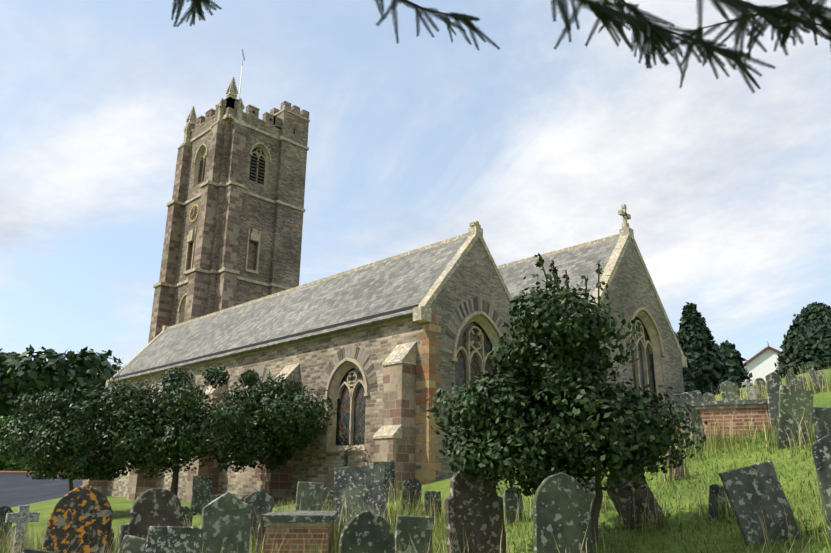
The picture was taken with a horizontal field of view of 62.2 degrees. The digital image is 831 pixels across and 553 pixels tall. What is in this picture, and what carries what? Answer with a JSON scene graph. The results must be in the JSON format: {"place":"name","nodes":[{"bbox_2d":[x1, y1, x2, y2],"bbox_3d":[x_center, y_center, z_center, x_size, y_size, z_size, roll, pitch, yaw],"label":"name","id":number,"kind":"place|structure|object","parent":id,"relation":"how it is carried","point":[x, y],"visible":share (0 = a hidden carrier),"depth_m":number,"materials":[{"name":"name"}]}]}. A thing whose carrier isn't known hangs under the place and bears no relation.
{"place":"outdoors","nodes":[
{"label":"outdoors","id":0,"kind":"place"},
{"bbox_2d":[0,0,830,373],"label":"sky","id":1,"kind":"structure","parent":0,"point":[724,186],"materials":[{"name":"blue"}]},
{"bbox_2d":[3,369,830,552],"bbox_3d":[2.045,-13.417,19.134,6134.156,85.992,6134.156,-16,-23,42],"label":"ground","id":2,"kind":"structure","parent":0,"point":[120,506],"depth_m":11.51,"materials":[{"name":"green plant"}]},
{"bbox_2d":[0,506,12,547],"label":"gravestone","id":3,"kind":"object","parent":2,"relation":"on","point":[4,510],"visible":0.46,"depth_m":13.89,"materials":[{"name":"stone"}]},
{"bbox_2d":[6,525,15,545],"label":"headstone","id":4,"kind":"object","parent":2,"relation":"on","point":[9,531],"visible":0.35,"depth_m":13.40,"materials":[{"name":"grey stone"}]},
{"bbox_2d":[5,505,39,552],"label":"cross gravestone","id":5,"kind":"object","parent":2,"relation":"on","point":[21,516],"visible":0.9,"depth_m":10.48,"materials":[{"name":"stone"}]},
{"bbox_2d":[0,414,46,470],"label":"bush leaves","id":6,"kind":"object","parent":2,"relation":"on","point":[7,465],"visible":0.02,"depth_m":50.11,"materials":[{"name":"green plant"}]},
{"bbox_2d":[23,548,56,552],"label":"gravestone","id":7,"kind":"object","parent":2,"relation":"on","point":[26,550],"visible":1,"depth_m":6.58,"materials":[{"name":"stone"}]},
{"bbox_2d":[0,471,81,507],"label":"road","id":8,"kind":"structure","parent":2,"relation":"on","point":[17,488],"depth_m":39.89,"materials":[{"name":"grey asphalt"}]},
{"bbox_2d":[0,344,122,470],"bbox_3d":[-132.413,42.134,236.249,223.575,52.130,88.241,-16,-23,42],"label":"tree leaves","id":9,"kind":"object","parent":2,"relation":"on","point":[56,372],"visible":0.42,"depth_m":148.92,"materials":[{"name":"green plant"}]},
{"bbox_2d":[42,485,112,552],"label":"gravestone","id":10,"kind":"object","parent":2,"relation":"on","point":[78,513],"visible":1,"depth_m":8.38,"materials":[{"name":"stone"}]},
{"bbox_2d":[107,529,113,552],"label":"gravestone","id":11,"kind":"object","parent":2,"relation":"on","point":[111,538],"visible":0.21,"depth_m":10.15,"materials":[{"name":"stone"}]},
{"bbox_2d":[119,534,145,552],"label":"gravestone","id":12,"kind":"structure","parent":2,"relation":"on","point":[134,544],"depth_m":7.91,"materials":[{"name":"stone"}]},
{"bbox_2d":[117,488,185,552],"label":"gravestone","id":13,"kind":"object","parent":2,"relation":"on","point":[156,507],"visible":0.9,"depth_m":8.44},
{"bbox_2d":[0,358,337,495],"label":"holly tree","id":14,"kind":"object","parent":2,"relation":"on","point":[286,420],"depth_m":22.31,"materials":[{"name":"green plant"}]},
{"bbox_2d":[145,526,202,552],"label":"gravestone","id":15,"kind":"object","parent":2,"relation":"on","point":[169,536],"visible":0.98,"depth_m":7.81,"materials":[{"name":"stone"}]},
{"bbox_2d":[180,506,192,526],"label":"headstone","id":16,"kind":"object","parent":2,"relation":"on","point":[186,510],"visible":0.27,"depth_m":14.52,"materials":[{"name":"stone"}]},
{"bbox_2d":[191,476,212,514],"bbox_3d":[-6.640,7.033,21.350,0.632,1.656,0.112,7,-18,-21],"label":"gravestone","id":17,"kind":"object","parent":2,"relation":"on","point":[202,486],"visible":0.5,"depth_m":21.41,"materials":[{"name":"stone"}]},
{"bbox_2d":[210,494,234,501],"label":"headstone","id":18,"kind":"object","parent":2,"relation":"on","point":[213,497],"visible":0.12,"depth_m":15.44,"materials":[{"name":"grey stone"}]},
{"bbox_2d":[201,492,250,552],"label":"gravestone","id":19,"kind":"object","parent":2,"relation":"on","point":[227,515],"visible":0.9,"depth_m":9.05,"materials":[{"name":"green stone"}]},
{"bbox_2d":[148,48,309,343],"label":"church tower","id":20,"kind":"structure","parent":2,"relation":"on","point":[286,125],"depth_m":46.94,"materials":[{"name":"brown stone"}]},
{"bbox_2d":[244,489,273,546],"bbox_3d":[-2.681,4.311,11.461,0.552,1.477,0.099,8,-18,-23],"label":"headstone","id":21,"kind":"object","parent":2,"relation":"on","point":[260,501],"visible":0.33,"depth_m":11.57,"materials":[{"name":"grey stone"}]},
{"bbox_2d":[256,522,265,552],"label":"gravestone","id":22,"kind":"object","parent":2,"relation":"on","point":[259,532],"visible":0.19,"depth_m":10.79,"materials":[{"name":"grey stone"}]},
{"bbox_2d":[260,510,337,552],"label":"chest tomb","id":23,"kind":"object","parent":2,"relation":"on","point":[313,521],"visible":0.97,"depth_m":10.13,"materials":[{"name":"red brick"}]},
{"bbox_2d":[295,482,323,510],"bbox_3d":[-2.014,4.572,12.806,0.566,1.451,0.157,5,-18,-14],"label":"gravestone","id":24,"kind":"object","parent":2,"relation":"on","point":[311,492],"visible":0.46,"depth_m":12.95,"materials":[{"name":"stone"}]},
{"bbox_2d":[106,238,518,500],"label":"aisle walls","id":25,"kind":"structure","parent":2,"relation":"on","point":[474,274],"depth_m":24.39,"materials":[{"name":"brown stone"}]},
{"bbox_2d":[110,233,619,382],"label":"church roofs","id":26,"kind":"structure","parent":25,"relation":"on","point":[405,279],"depth_m":28.48,"materials":[{"name":"grey stone"}]},
{"bbox_2d":[322,487,334,510],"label":"headstone","id":27,"kind":"object","parent":2,"relation":"on","point":[331,492],"visible":0.1,"depth_m":15.40,"materials":[{"name":"grey stone"}]},
{"bbox_2d":[344,448,351,466],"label":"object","id":28,"kind":"structure","parent":2,"relation":"on","point":[346,458],"depth_m":23.26,"materials":[{"name":"stone"}]},
{"bbox_2d":[334,465,387,531],"bbox_3d":[-1.068,4.567,13.415,1.088,1.750,0.856,3,-17,-7],"label":"gravestone","id":29,"kind":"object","parent":2,"relation":"on","point":[363,485],"depth_m":13.63,"materials":[{"name":"stone"}]},
{"bbox_2d":[339,510,394,552],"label":"gravestone","id":30,"kind":"object","parent":2,"relation":"on","point":[366,531],"visible":1,"depth_m":7.68,"materials":[{"name":"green stone"}]},
{"bbox_2d":[373,461,394,501],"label":"gravestone","id":31,"kind":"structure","parent":2,"relation":"on","point":[389,467],"depth_m":18.12,"materials":[{"name":"stone"}]},
{"bbox_2d":[82,204,686,502],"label":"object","id":32,"kind":"object","parent":2,"relation":"on","point":[394,437],"visible":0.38,"depth_m":24.09,"materials":[{"name":"beige stone"}]},
{"bbox_2d":[386,460,397,497],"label":"gravestone","id":33,"kind":"object","parent":2,"relation":"on","point":[395,480],"visible":0.15,"depth_m":18.45,"materials":[{"name":"grey stone"}]},
{"bbox_2d":[401,478,421,509],"bbox_3d":[-0.110,5.290,15.964,0.504,1.203,0.095,2,-17,-6],"label":"headstone","id":34,"kind":"object","parent":2,"relation":"on","point":[412,487],"visible":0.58,"depth_m":16.03,"materials":[{"name":"stone"}]},
{"bbox_2d":[395,515,433,552],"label":"gravestone","id":35,"kind":"object","parent":2,"relation":"on","point":[408,527],"visible":0.9,"depth_m":9.47,"materials":[{"name":"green stone"}]},
{"bbox_2d":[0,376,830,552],"bbox_3d":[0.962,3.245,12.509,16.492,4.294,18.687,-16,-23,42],"label":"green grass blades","id":36,"kind":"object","parent":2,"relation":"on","point":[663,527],"visible":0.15,"depth_m":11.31,"materials":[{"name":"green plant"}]},
{"bbox_2d":[0,363,830,552],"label":"grass seed stalks","id":37,"kind":"object","parent":2,"relation":"on","point":[254,538],"depth_m":11.49,"materials":[{"name":"plant"}]},
{"bbox_2d":[424,491,440,518],"bbox_3d":[0.349,4.809,13.611,0.361,1.099,0.058,3,-17,-10],"label":"headstone","id":38,"kind":"object","parent":2,"relation":"on","point":[436,495],"visible":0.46,"depth_m":13.69,"materials":[{"name":"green stone"}]},
{"bbox_2d":[445,465,505,552],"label":"gravestone","id":39,"kind":"object","parent":2,"relation":"on","point":[475,508],"visible":0.75,"depth_m":9.38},
{"bbox_2d":[171,0,830,92],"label":"tree branches","id":40,"kind":"object","parent":2,"relation":"on","point":[786,24],"depth_m":3.68,"materials":[{"name":"green plant"}]},
{"bbox_2d":[503,486,522,523],"bbox_3d":[1.691,4.138,11.720,0.366,1.096,0.126,3,-17,-9],"label":"gravestone","id":41,"kind":"object","parent":2,"relation":"on","point":[510,501],"visible":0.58,"depth_m":11.78,"materials":[{"name":"grey stone"}]},
{"bbox_2d":[533,472,592,552],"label":"gravestone","id":42,"kind":"object","parent":2,"relation":"on","point":[561,508],"visible":1,"depth_m":8.29,"materials":[{"name":"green stone"}]},
{"bbox_2d":[423,253,707,543],"bbox_3d":[1.961,1.855,9.857,3.676,4.287,2.893,2,-17,-4],"label":"holly tree","id":43,"kind":"object","parent":2,"relation":"on","point":[530,389],"depth_m":9.29,"materials":[{"name":"green plant"}]},
{"bbox_2d":[580,477,595,509],"bbox_3d":[2.930,3.874,11.408,0.446,1.058,0.097,2,-17,-3],"label":"headstone","id":44,"kind":"object","parent":2,"relation":"on","point":[589,492],"visible":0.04,"depth_m":11.48,"materials":[{"name":"grey stone"}]},
{"bbox_2d":[571,239,684,425],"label":"chancel walls","id":45,"kind":"structure","parent":2,"relation":"on","point":[630,290],"depth_m":26.97,"materials":[{"name":"grey stone"}]},
{"bbox_2d":[606,468,667,528],"bbox_3d":[3.410,3.571,10.276,1.061,1.460,0.300,2,-17,-5],"label":"gravestone","id":46,"kind":"object","parent":2,"relation":"on","point":[621,497],"visible":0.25,"depth_m":10.31,"materials":[{"name":"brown stone"}]},
{"bbox_2d":[640,496,659,528],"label":"gravestone","id":47,"kind":"object","parent":2,"relation":"on","point":[650,502],"visible":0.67,"depth_m":10.16,"materials":[{"name":"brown stone"}]},
{"bbox_2d":[666,448,685,480],"bbox_3d":[4.814,3.703,12.623,0.332,1.072,0.059,-1,-17,3],"label":"headstone","id":48,"kind":"object","parent":2,"relation":"on","point":[678,469],"visible":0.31,"depth_m":12.65,"materials":[{"name":"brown stone"}]},
{"bbox_2d":[672,390,706,442],"bbox_3d":[6.027,3.269,14.758,0.882,1.671,0.164,0,-17,0],"label":"gravestone","id":49,"kind":"object","parent":2,"relation":"on","point":[694,396],"visible":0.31,"depth_m":14.85,"materials":[{"name":"grey stone"}]},
{"bbox_2d":[702,392,714,400],"bbox_3d":[8.084,3.627,18.938,0.354,0.866,0.086,-1,-17,6],"label":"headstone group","id":50,"kind":"object","parent":2,"relation":"on","point":[709,396],"visible":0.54,"depth_m":18.99,"materials":[{"name":"grey stone"}]},
{"bbox_2d":[708,484,725,520],"bbox_3d":[4.488,3.621,10.257,0.350,1.024,0.062,-1,-17,5],"label":"headstone","id":51,"kind":"object","parent":2,"relation":"on","point":[713,493],"visible":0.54,"depth_m":10.30,"materials":[{"name":"stone"}]},
{"bbox_2d":[672,399,769,445],"bbox_3d":[7.035,3.473,15.119,2.460,1.310,1.660,-7,-18,22],"label":"chest tomb","id":52,"kind":"object","parent":2,"relation":"on","point":[738,408],"visible":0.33,"depth_m":14.55,"materials":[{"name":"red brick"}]},
{"bbox_2d":[720,380,737,400],"bbox_3d":[7.591,3.167,16.568,0.388,1.341,0.067,-2,-17,8],"label":"headstone","id":53,"kind":"object","parent":2,"relation":"on","point":[726,387],"visible":0.27,"depth_m":16.66,"materials":[{"name":"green stone"}]},
{"bbox_2d":[742,379,752,398],"bbox_3d":[8.254,3.131,16.994,0.246,1.176,0.107,-2,-17,9],"label":"headstone cross","id":54,"kind":"object","parent":2,"relation":"on","point":[746,383],"visible":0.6,"depth_m":17.09,"materials":[{"name":"stone"}]},
{"bbox_2d":[675,301,830,396],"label":"trees","id":55,"kind":"object","parent":2,"relation":"on","point":[713,366],"visible":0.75,"depth_m":48.25,"materials":[{"name":"green plant"}]},
{"bbox_2d":[748,389,758,399],"bbox_3d":[8.103,3.174,16.332,0.303,1.020,0.130,-2,-17,9],"label":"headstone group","id":56,"kind":"object","parent":2,"relation":"on","point":[754,392],"visible":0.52,"depth_m":16.45,"materials":[{"name":"stone"}]},
{"bbox_2d":[718,460,800,545],"bbox_3d":[4.622,3.246,9.070,1.054,1.597,0.146,0,-17,3],"label":"gravestone","id":57,"kind":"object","parent":2,"relation":"on","point":[748,488],"depth_m":9.12,"materials":[{"name":"grey stone"}]},
{"bbox_2d":[754,378,765,397],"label":"gravestone","id":58,"kind":"object","parent":2,"relation":"on","point":[759,380],"visible":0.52,"depth_m":17.47,"materials":[{"name":"stone"}]},
{"bbox_2d":[743,344,780,384],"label":"white house","id":59,"kind":"structure","parent":2,"relation":"on","point":[760,364],"depth_m":63.11,"materials":[{"name":"white paint"}]},
{"bbox_2d":[765,372,781,431],"bbox_3d":[7.446,2.833,14.198,0.354,1.729,0.113,-3,-17,10],"label":"tall headstone","id":60,"kind":"object","parent":2,"relation":"on","point":[773,381],"visible":0.42,"depth_m":14.28,"materials":[{"name":"grey stone"}]},
{"bbox_2d":[785,373,797,387],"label":"headstone","id":61,"kind":"object","parent":2,"relation":"on","point":[793,379],"visible":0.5,"depth_m":17.04,"materials":[{"name":"grey stone"}]},
{"bbox_2d":[777,385,813,449],"bbox_3d":[7.205,2.906,13.081,0.907,1.700,0.160,-2,-17,7],"label":"gravestone","id":62,"kind":"object","parent":2,"relation":"on","point":[795,402],"visible":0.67,"depth_m":13.14,"materials":[{"name":"grey stone"}]},
{"bbox_2d":[797,376,807,388],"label":"headstone","id":63,"kind":"object","parent":2,"relation":"on","point":[799,381],"visible":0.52,"depth_m":16.97,"materials":[{"name":"grey stone"}]},
{"bbox_2d":[808,368,817,390],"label":"headstone","id":64,"kind":"object","parent":2,"relation":"on","point":[811,371],"visible":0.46,"depth_m":16.96,"materials":[{"name":"grey stone"}]},
{"bbox_2d":[814,371,826,390],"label":"headstone","id":65,"kind":"object","parent":2,"relation":"on","point":[819,375],"visible":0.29,"depth_m":16.84,"materials":[{"name":"green stone"}]},
{"bbox_2d":[811,434,830,541],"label":"dark headstone","id":66,"kind":"object","parent":2,"relation":"on","point":[821,450],"visible":1,"depth_m":8.70,"materials":[{"name":"stone"}]},
{"bbox_2d":[811,407,830,441],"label":"gravestone","id":67,"kind":"object","parent":2,"relation":"on","point":[821,416],"visible":0.35,"depth_m":10.01,"materials":[{"name":"stone"}]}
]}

